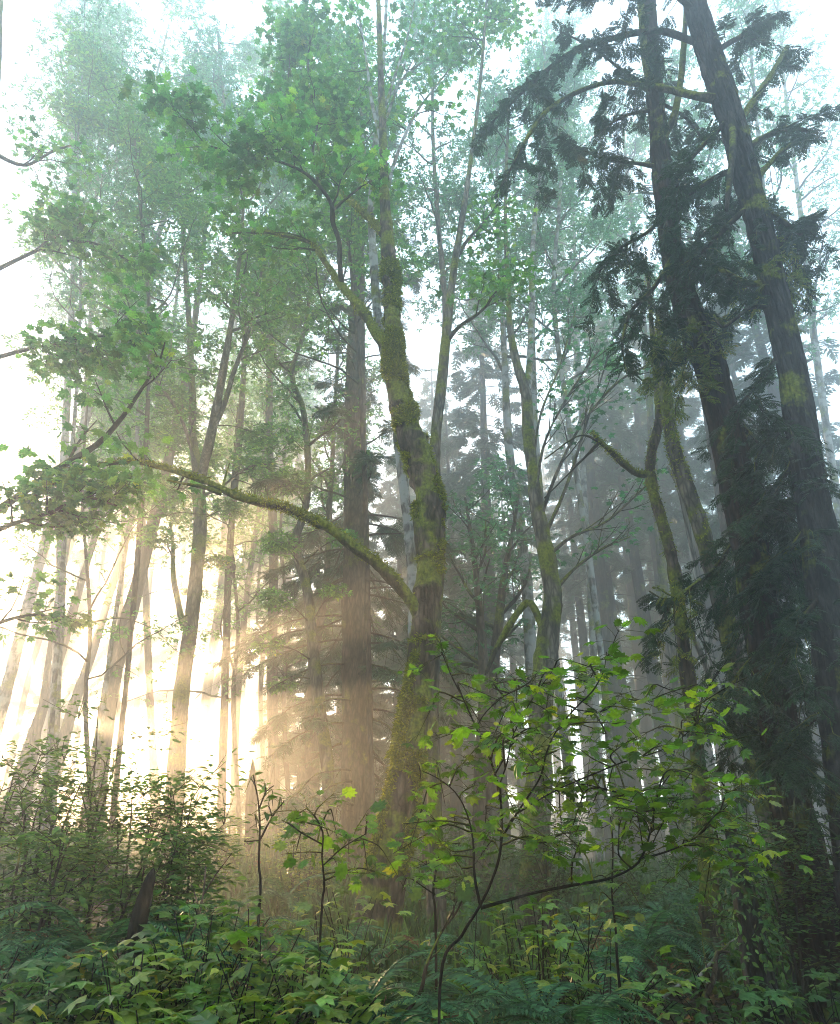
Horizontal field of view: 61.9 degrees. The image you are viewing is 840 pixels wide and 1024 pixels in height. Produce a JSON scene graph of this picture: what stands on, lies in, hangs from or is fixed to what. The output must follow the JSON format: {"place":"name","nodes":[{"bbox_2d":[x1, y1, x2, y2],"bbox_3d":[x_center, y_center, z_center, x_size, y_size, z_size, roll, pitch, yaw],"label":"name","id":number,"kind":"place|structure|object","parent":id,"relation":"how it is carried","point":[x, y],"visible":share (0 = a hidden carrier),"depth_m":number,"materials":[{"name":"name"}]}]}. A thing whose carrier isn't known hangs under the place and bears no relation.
{"place":"outdoors","nodes":[
{"label":"outdoors","id":0,"kind":"place"},
{"bbox_2d":[0,791,830,1023],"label":"ground","id":1,"kind":"structure","parent":0,"point":[671,997],"depth_m":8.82,"materials":[{"name":"green plant"}]},
{"bbox_2d":[0,739,80,909],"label":"shrub","id":2,"kind":"object","parent":1,"relation":"on","point":[15,832],"visible":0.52,"depth_m":5.76,"materials":[{"name":"green plant"}]},
{"bbox_2d":[0,415,89,790],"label":"bare fir","id":3,"kind":"object","parent":1,"relation":"on","point":[50,569],"visible":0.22,"depth_m":47.95,"materials":[{"name":"grey plant"}]},
{"bbox_2d":[0,591,91,829],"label":"fir","id":4,"kind":"object","parent":1,"relation":"on","point":[67,686],"visible":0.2,"depth_m":37.29,"materials":[{"name":"brown plant"}]},
{"bbox_2d":[0,939,105,1023],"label":"thimbleberry plant","id":5,"kind":"object","parent":1,"relation":"on","point":[27,971],"visible":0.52,"depth_m":3.29,"materials":[{"name":"green plant"}]},
{"bbox_2d":[0,947,162,1023],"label":"thimbleberry plant","id":6,"kind":"object","parent":1,"relation":"on","point":[64,976],"visible":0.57,"depth_m":3.16,"materials":[{"name":"green plant"}]},
{"bbox_2d":[0,732,163,989],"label":"shrub","id":7,"kind":"object","parent":1,"relation":"on","point":[104,789],"visible":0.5,"depth_m":6.09,"materials":[{"name":"green plant"}]},
{"bbox_2d":[0,306,168,806],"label":"tall maple","id":8,"kind":"object","parent":1,"relation":"on","point":[25,692],"visible":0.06,"depth_m":29.15,"materials":[{"name":"brown plant"}]},
{"bbox_2d":[0,783,171,997],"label":"shrub","id":9,"kind":"object","parent":1,"relation":"on","point":[50,891],"visible":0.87,"depth_m":4.90,"materials":[{"name":"green plant"}]},
{"bbox_2d":[15,0,175,828],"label":"tall maple","id":10,"kind":"object","parent":1,"relation":"on","point":[42,702],"visible":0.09,"depth_m":26.52,"materials":[{"name":"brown plant"}]},
{"bbox_2d":[0,694,199,957],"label":"shrub","id":11,"kind":"object","parent":1,"relation":"on","point":[94,794],"visible":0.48,"depth_m":6.79,"materials":[{"name":"green plant"}]},
{"bbox_2d":[0,0,201,643],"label":"edge maple","id":12,"kind":"object","parent":1,"relation":"on","point":[80,350],"visible":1,"depth_m":9.44,"materials":[{"name":"green plant"}]},
{"bbox_2d":[0,291,208,826],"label":"leaning maple","id":13,"kind":"object","parent":1,"relation":"on","point":[71,610],"visible":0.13,"depth_m":22.41,"materials":[{"name":"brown plant"}]},
{"bbox_2d":[12,939,202,1023],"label":"thimbleberry plant","id":14,"kind":"object","parent":1,"relation":"on","point":[128,1017],"visible":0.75,"depth_m":2.92,"materials":[{"name":"green plant"}]},
{"bbox_2d":[0,901,222,1019],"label":"sword fern","id":15,"kind":"object","parent":1,"relation":"on","point":[82,938],"visible":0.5,"depth_m":4.48,"materials":[{"name":"green plant"}]},
{"bbox_2d":[0,324,224,896],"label":"young maple","id":16,"kind":"object","parent":1,"relation":"on","point":[87,659],"visible":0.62,"depth_m":14.10,"materials":[{"name":"green plant"}]},
{"bbox_2d":[0,0,229,897],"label":"airy maple","id":17,"kind":"object","parent":1,"relation":"on","point":[102,150],"visible":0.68,"depth_m":19.04,"materials":[{"name":"green plant"}]},
{"bbox_2d":[0,25,237,739],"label":"leaning maple","id":18,"kind":"object","parent":1,"relation":"on","point":[9,678],"visible":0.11,"depth_m":19.31,"materials":[{"name":"green plant"}]},
{"bbox_2d":[19,0,225,834],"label":"grey maple","id":19,"kind":"object","parent":1,"relation":"on","point":[58,549],"visible":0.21,"depth_m":22.14,"materials":[{"name":"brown wood"}]},
{"bbox_2d":[37,1,213,810],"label":"airy maple","id":20,"kind":"object","parent":1,"relation":"on","point":[111,641],"visible":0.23,"depth_m":21.94,"materials":[{"name":"brown wood"}]},
{"bbox_2d":[31,232,223,827],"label":"leaning maple","id":21,"kind":"object","parent":1,"relation":"on","point":[67,726],"visible":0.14,"depth_m":24.74,"materials":[{"name":"brown plant"}]},
{"bbox_2d":[20,930,239,1023],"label":"thimbleberry plant","id":22,"kind":"object","parent":1,"relation":"on","point":[170,960],"visible":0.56,"depth_m":3.25,"materials":[{"name":"green plant"}]},
{"bbox_2d":[31,748,246,974],"bbox_3d":[-2.464,3.118,6.101,1.556,1.903,1.552,-7,-27,14],"label":"shrub","id":23,"kind":"object","parent":1,"relation":"on","point":[124,819],"visible":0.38,"depth_m":6.11,"materials":[{"name":"green plant"}]},
{"bbox_2d":[93,289,195,840],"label":"straight maple","id":24,"kind":"object","parent":1,"relation":"on","point":[153,758],"visible":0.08,"depth_m":22.05,"materials":[{"name":"brown plant"}]},
{"bbox_2d":[1,14,291,884],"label":"tall maple","id":25,"kind":"object","parent":1,"relation":"on","point":[141,124],"visible":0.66,"depth_m":18.71,"materials":[{"name":"green plant"}]},
{"bbox_2d":[59,968,234,1023],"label":"thimbleberry plant","id":26,"kind":"object","parent":1,"relation":"on","point":[206,1017],"visible":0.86,"depth_m":2.85,"materials":[{"name":"green plant"}]},
{"bbox_2d":[67,815,243,993],"bbox_3d":[-1.890,2.885,5.032,1.250,1.316,1.190,10,-28,-20],"label":"shrub","id":27,"kind":"object","parent":1,"relation":"on","point":[137,881],"visible":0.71,"depth_m":5.09,"materials":[{"name":"green plant"}]},
{"bbox_2d":[97,329,222,828],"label":"slim maple","id":28,"kind":"object","parent":1,"relation":"on","point":[137,703],"visible":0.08,"depth_m":40.43,"materials":[{"name":"brown plant"}]},
{"bbox_2d":[77,133,264,839],"bbox_3d":[-8.158,-3.254,22.476,7.172,25.921,3.909,-16,-30,30],"label":"leaning maple","id":29,"kind":"object","parent":1,"relation":"on","point":[117,654],"visible":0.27,"depth_m":20.24,"materials":[{"name":"brown plant"}]},
{"bbox_2d":[96,747,260,990],"bbox_3d":[-1.927,2.906,5.684,1.306,1.863,1.333,7,-27,-14],"label":"shrub","id":30,"kind":"object","parent":1,"relation":"on","point":[175,809],"visible":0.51,"depth_m":5.79,"materials":[{"name":"green plant"}]},
{"bbox_2d":[152,345,236,810],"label":"slim maple","id":31,"kind":"object","parent":1,"relation":"on","point":[169,713],"visible":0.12,"depth_m":47.19,"materials":[{"name":"brown plant"}]},
{"bbox_2d":[104,900,288,1023],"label":"thimbleberry plant","id":32,"kind":"object","parent":1,"relation":"on","point":[192,965],"visible":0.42,"depth_m":3.58,"materials":[{"name":"green plant"}]},
{"bbox_2d":[89,368,314,840],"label":"young maple","id":33,"kind":"object","parent":1,"relation":"on","point":[232,699],"visible":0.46,"depth_m":19.21,"materials":[{"name":"green plant"}]},
{"bbox_2d":[117,891,310,1023],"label":"thimbleberry plant","id":34,"kind":"object","parent":1,"relation":"on","point":[256,931],"visible":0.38,"depth_m":3.98,"materials":[{"name":"green plant"}]},
{"bbox_2d":[126,63,312,874],"bbox_3d":[-6.008,-4.475,17.670,6.740,24.938,6.225,0,-26,0],"label":"forked maple","id":35,"kind":"object","parent":1,"relation":"on","point":[182,684],"visible":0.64,"depth_m":17.18,"materials":[{"name":"green plant"}]},
{"bbox_2d":[187,270,258,838],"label":"thin maple","id":36,"kind":"object","parent":1,"relation":"on","point":[204,721],"visible":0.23,"depth_m":30.47,"materials":[{"name":"brown plant"}]},
{"bbox_2d":[141,929,330,1023],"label":"thimbleberry plant","id":37,"kind":"object","parent":1,"relation":"on","point":[249,967],"visible":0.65,"depth_m":3.29,"materials":[{"name":"green plant"}]},
{"bbox_2d":[158,0,318,838],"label":"tall maple","id":38,"kind":"object","parent":1,"relation":"on","point":[222,86],"visible":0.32,"depth_m":24.93,"materials":[{"name":"green plant"}]},
{"bbox_2d":[0,0,484,975],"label":"mossy maple","id":39,"kind":"object","parent":1,"relation":"on","point":[316,100],"visible":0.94,"depth_m":11.54,"materials":[{"name":"green plant"}]},
{"bbox_2d":[167,492,334,835],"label":"young maple","id":40,"kind":"object","parent":1,"relation":"on","point":[261,688],"visible":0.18,"depth_m":27.47,"materials":[{"name":"green plant"}]},
{"bbox_2d":[201,200,343,842],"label":"tall maple","id":41,"kind":"object","parent":1,"relation":"on","point":[243,625],"visible":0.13,"depth_m":28.55,"materials":[{"name":"brown plant"}]},
{"bbox_2d":[162,899,386,1023],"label":"thimbleberry plant","id":42,"kind":"object","parent":1,"relation":"on","point":[283,941],"visible":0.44,"depth_m":3.81,"materials":[{"name":"green plant"}]},
{"bbox_2d":[209,0,341,837],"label":"tall maple","id":43,"kind":"object","parent":1,"relation":"on","point":[272,701],"visible":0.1,"depth_m":24.66,"materials":[{"name":"brown plant"}]},
{"bbox_2d":[226,506,342,839],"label":"fir","id":44,"kind":"object","parent":1,"relation":"on","point":[293,760],"visible":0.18,"depth_m":22.30,"materials":[{"name":"brown plant"}]},
{"bbox_2d":[203,380,390,822],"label":"young maple","id":45,"kind":"object","parent":1,"relation":"on","point":[284,671],"visible":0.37,"depth_m":23.08,"materials":[{"name":"green plant"}]},
{"bbox_2d":[223,972,370,1023],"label":"thimbleberry plant","id":46,"kind":"object","parent":1,"relation":"on","point":[318,1009],"visible":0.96,"depth_m":3.07,"materials":[{"name":"green plant"}]},
{"bbox_2d":[262,817,350,902],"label":"shrub","id":47,"kind":"object","parent":1,"relation":"on","point":[293,878],"visible":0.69,"depth_m":10.65,"materials":[{"name":"green plant"}]},
{"bbox_2d":[229,209,384,883],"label":"twisting maple","id":48,"kind":"object","parent":1,"relation":"on","point":[318,696],"visible":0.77,"depth_m":15.97,"materials":[{"name":"green plant"}]},
{"bbox_2d":[212,941,406,1023],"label":"thimbleberry plant","id":49,"kind":"object","parent":1,"relation":"on","point":[291,962],"visible":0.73,"depth_m":3.28,"materials":[{"name":"green plant"}]},
{"bbox_2d":[187,0,446,848],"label":"tall maple","id":50,"kind":"object","parent":1,"relation":"on","point":[353,237],"visible":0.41,"depth_m":17.08,"materials":[{"name":"green plant"}]},
{"bbox_2d":[272,286,388,856],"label":"thin maple","id":51,"kind":"object","parent":1,"relation":"on","point":[329,498],"visible":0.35,"depth_m":21.45,"materials":[{"name":"green plant"}]},
{"bbox_2d":[269,786,405,998],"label":"maple sapling","id":52,"kind":"object","parent":1,"relation":"on","point":[326,842],"visible":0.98,"depth_m":4.01,"materials":[{"name":"green plant"}]},
{"bbox_2d":[274,884,429,1023],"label":"thimbleberry plant","id":53,"kind":"object","parent":1,"relation":"on","point":[306,906],"visible":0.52,"depth_m":5.14,"materials":[{"name":"green plant"}]},
{"bbox_2d":[238,935,478,1023],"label":"sword fern","id":54,"kind":"object","parent":1,"relation":"on","point":[379,992],"visible":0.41,"depth_m":4.19,"materials":[{"name":"green plant"}]},
{"bbox_2d":[204,83,523,889],"bbox_3d":[-1.454,-3.684,19.676,6.435,26.127,7.501,10,-28,-20],"label":"tall fir","id":55,"kind":"object","parent":1,"relation":"on","point":[354,717],"visible":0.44,"depth_m":16.65,"materials":[{"name":"green plant"}]},
{"bbox_2d":[0,838,832,1023],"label":"undergrowth","id":56,"kind":"object","parent":1,"relation":"on","point":[678,1019],"visible":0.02,"depth_m":8.53,"materials":[{"name":"green plant"}]},
{"bbox_2d":[370,425,470,819],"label":"fir","id":57,"kind":"object","parent":1,"relation":"on","point":[384,507],"visible":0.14,"depth_m":38.66,"materials":[{"name":"brown plant"}]},
{"bbox_2d":[329,0,514,654],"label":"pale alder","id":58,"kind":"object","parent":1,"relation":"on","point":[408,529],"visible":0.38,"depth_m":15.31,"materials":[{"name":"green plant"}]},
{"bbox_2d":[351,0,497,889],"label":"tall maple","id":59,"kind":"object","parent":1,"relation":"on","point":[441,253],"visible":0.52,"depth_m":21.65,"materials":[{"name":"green plant"}]},
{"bbox_2d":[382,838,487,1020],"bbox_3d":[0.118,2.631,3.943,0.714,1.450,1.405,0,-26,0],"label":"maple seedling","id":60,"kind":"object","parent":1,"relation":"on","point":[464,893],"visible":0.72,"depth_m":4.18,"materials":[{"name":"green plant"}]},
{"bbox_2d":[378,398,522,853],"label":"misty fir","id":61,"kind":"object","parent":1,"relation":"on","point":[455,802],"visible":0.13,"depth_m":29.57,"materials":[{"name":"grey plant"}]},
{"bbox_2d":[401,461,555,881],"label":"twin maple","id":62,"kind":"object","parent":1,"relation":"on","point":[481,661],"visible":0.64,"depth_m":15.60,"materials":[{"name":"green plant"}]},
{"bbox_2d":[415,0,573,941],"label":"slender maple","id":63,"kind":"object","parent":1,"relation":"on","point":[501,13],"visible":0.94,"depth_m":13.31,"materials":[{"name":"green plant"}]},
{"bbox_2d":[440,452,562,893],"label":"twin maple","id":64,"kind":"object","parent":1,"relation":"on","point":[500,612],"visible":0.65,"depth_m":16.67,"materials":[{"name":"green plant"}]},
{"bbox_2d":[426,905,579,1020],"bbox_3d":[0.562,3.103,4.496,1.070,0.998,1.128,0,-26,0],"label":"thimbleberry plant","id":65,"kind":"object","parent":1,"relation":"on","point":[489,952],"visible":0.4,"depth_m":4.61,"materials":[{"name":"green plant"}]},
{"bbox_2d":[440,269,575,857],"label":"misty fir","id":66,"kind":"object","parent":1,"relation":"on","point":[469,420],"visible":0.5,"depth_m":29.07,"materials":[{"name":"grey plant"}]},
{"bbox_2d":[401,67,630,719],"bbox_3d":[2.681,-3.741,20.082,7.415,26.326,4.660,0,-26,0],"label":"pinkish alder","id":67,"kind":"object","parent":1,"relation":"on","point":[529,630],"visible":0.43,"depth_m":21.13,"materials":[{"name":"green plant"}]},
{"bbox_2d":[413,966,657,1023],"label":"sword fern","id":68,"kind":"object","parent":1,"relation":"on","point":[515,986],"visible":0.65,"depth_m":3.77,"materials":[{"name":"green plant"}]},
{"bbox_2d":[462,894,629,1022],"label":"thimbleberry plant","id":69,"kind":"object","parent":1,"relation":"on","point":[561,943],"visible":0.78,"depth_m":4.41,"materials":[{"name":"green plant"}]},
{"bbox_2d":[475,25,617,887],"bbox_3d":[4.373,-5.604,21.656,5.213,31.176,4.776,0,-26,0],"label":"white alder","id":70,"kind":"object","parent":1,"relation":"on","point":[534,377],"visible":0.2,"depth_m":23.64,"materials":[{"name":"green plant"}]},
{"bbox_2d":[485,806,607,956],"bbox_3d":[1.673,4.899,9.293,1.872,1.836,1.612,0,-26,0],"label":"shrub","id":71,"kind":"object","parent":1,"relation":"on","point":[546,880],"visible":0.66,"depth_m":9.18,"materials":[{"name":"green plant"}]},
{"bbox_2d":[473,38,646,881],"bbox_3d":[4.357,-4.312,19.326,4.996,26.987,4.676,23,-34,-38],"label":"tall maple","id":72,"kind":"object","parent":1,"relation":"on","point":[554,307],"visible":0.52,"depth_m":20.14,"materials":[{"name":"green wood"}]},
{"bbox_2d":[534,470,599,860],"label":"bare fir","id":73,"kind":"object","parent":1,"relation":"on","point":[574,644],"visible":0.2,"depth_m":40.30,"materials":[{"name":"grey plant"}]},
{"bbox_2d":[473,989,663,1023],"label":"sword fern","id":74,"kind":"object","parent":1,"relation":"on","point":[590,1018],"visible":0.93,"depth_m":3.41,"materials":[{"name":"green plant"}]},
{"bbox_2d":[463,24,676,952],"bbox_3d":[3.108,-5.462,16.338,3.826,27.006,6.312,-3,-26,7],"label":"leaning alder","id":75,"kind":"object","parent":1,"relation":"on","point":[548,620],"visible":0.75,"depth_m":12.13,"materials":[{"name":"green plant"}]},
{"bbox_2d":[531,0,628,861],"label":"white alder","id":76,"kind":"object","parent":1,"relation":"on","point":[599,833],"visible":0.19,"depth_m":27.63,"materials":[{"name":"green plant"}]},
{"bbox_2d":[543,397,626,860],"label":"bare fir","id":77,"kind":"object","parent":1,"relation":"on","point":[577,593],"visible":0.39,"depth_m":35.23,"materials":[{"name":"grey plant"}]},
{"bbox_2d":[528,229,662,862],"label":"bare fir","id":78,"kind":"object","parent":1,"relation":"on","point":[596,509],"visible":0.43,"depth_m":32.92,"materials":[{"name":"grey plant"}]},
{"bbox_2d":[384,616,813,1023],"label":"vine maple","id":79,"kind":"object","parent":1,"relation":"on","point":[656,804],"visible":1,"depth_m":3.39,"materials":[{"name":"green plant"}]},
{"bbox_2d":[528,931,688,1015],"bbox_3d":[1.582,3.989,5.773,1.311,0.879,1.463,0,-26,0],"label":"sword fern","id":80,"kind":"object","parent":1,"relation":"on","point":[598,959],"visible":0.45,"depth_m":5.78,"materials":[{"name":"green plant"}]},
{"bbox_2d":[561,360,660,869],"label":"bare fir","id":81,"kind":"object","parent":1,"relation":"on","point":[620,563],"visible":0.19,"depth_m":33.46,"materials":[{"name":"grey plant"}]},
{"bbox_2d":[518,897,711,1023],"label":"thimbleberry plant","id":82,"kind":"object","parent":1,"relation":"on","point":[661,970],"visible":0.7,"depth_m":4.17,"materials":[{"name":"green plant"}]},
{"bbox_2d":[581,369,671,862],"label":"bare fir","id":83,"kind":"object","parent":1,"relation":"on","point":[645,724],"visible":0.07,"depth_m":38.67,"materials":[{"name":"grey plant"}]},
{"bbox_2d":[544,272,732,995],"bbox_3d":[2.598,0.559,8.773,2.072,9.701,0.449,3,-26,-6],"label":"curved maple","id":84,"kind":"object","parent":1,"relation":"on","point":[687,674],"visible":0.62,"depth_m":8.45,"materials":[{"name":"brown plant"}]},
{"bbox_2d":[560,910,719,1011],"bbox_3d":[2.091,4.409,6.760,1.520,1.051,1.533,-12,-28,23],"label":"sword fern","id":85,"kind":"object","parent":1,"relation":"on","point":[658,931],"visible":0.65,"depth_m":6.78,"materials":[{"name":"green plant"}]},
{"bbox_2d":[565,298,721,858],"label":"bare fir","id":86,"kind":"object","parent":1,"relation":"on","point":[603,489],"visible":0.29,"depth_m":32.62,"materials":[{"name":"grey plant"}]},
{"bbox_2d":[571,85,727,863],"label":"bent maple","id":87,"kind":"object","parent":1,"relation":"on","point":[635,145],"visible":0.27,"depth_m":26.55,"materials":[{"name":"green plant"}]},
{"bbox_2d":[469,0,839,927],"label":"grey cedar","id":88,"kind":"object","parent":1,"relation":"on","point":[771,288],"visible":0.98,"depth_m":8.14,"materials":[{"name":"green plant"}]},
{"bbox_2d":[601,291,727,850],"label":"bare fir","id":89,"kind":"object","parent":1,"relation":"on","point":[639,415],"visible":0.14,"depth_m":38.23,"materials":[{"name":"grey plant"}]},
{"bbox_2d":[589,35,750,658],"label":"tall maple","id":90,"kind":"object","parent":1,"relation":"on","point":[742,247],"visible":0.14,"depth_m":24.41,"materials":[{"name":"green plant"}]},
{"bbox_2d":[535,0,839,1023],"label":"red cedar","id":91,"kind":"object","parent":1,"relation":"on","point":[697,340],"visible":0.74,"depth_m":8.22,"materials":[{"name":"green plant"}]},
{"bbox_2d":[634,295,758,848],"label":"bare fir","id":92,"kind":"object","parent":1,"relation":"on","point":[693,412],"visible":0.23,"depth_m":35.11,"materials":[{"name":"grey plant"}]},
{"bbox_2d":[653,311,796,995],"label":"mossy leaning maple","id":93,"kind":"object","parent":1,"relation":"on","point":[695,510],"visible":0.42,"depth_m":8.77,"materials":[{"name":"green plant"}]},
{"bbox_2d":[646,0,839,388],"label":"airy maple","id":94,"kind":"object","parent":1,"relation":"on","point":[739,6],"visible":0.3,"depth_m":21.29,"materials":[{"name":"green plant"}]},
{"bbox_2d":[704,803,806,1023],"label":"ivy covered stump","id":95,"kind":"object","parent":1,"relation":"on","point":[755,955],"visible":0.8,"depth_m":4.60,"materials":[{"name":"green plant"}]},
{"bbox_2d":[692,810,839,1023],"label":"shrub","id":96,"kind":"object","parent":1,"relation":"on","point":[782,919],"visible":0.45,"depth_m":5.70,"materials":[{"name":"green plant"}]},
{"bbox_2d":[694,165,839,544],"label":"misty fir","id":97,"kind":"object","parent":1,"relation":"on","point":[758,337],"visible":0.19,"depth_m":26.33,"materials":[{"name":"grey plant"}]},
{"bbox_2d":[713,942,839,1023],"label":"thimbleberry plant","id":98,"kind":"object","parent":1,"relation":"on","point":[815,993],"visible":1,"depth_m":3.94,"materials":[{"name":"green plant"}]},
{"bbox_2d":[740,0,839,526],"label":"airy maple","id":99,"kind":"object","parent":1,"relation":"on","point":[823,406],"visible":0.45,"depth_m":25.60,"materials":[{"name":"green plant"}]},
{"bbox_2d":[743,803,839,943],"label":"shrub","id":100,"kind":"object","parent":1,"relation":"on","point":[805,849],"visible":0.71,"depth_m":5.70,"materials":[{"name":"green plant"}]},
{"bbox_2d":[0,0,839,812],"label":"sky","id":101,"kind":"structure","parent":0,"point":[17,288],"materials":[{"name":"white"}]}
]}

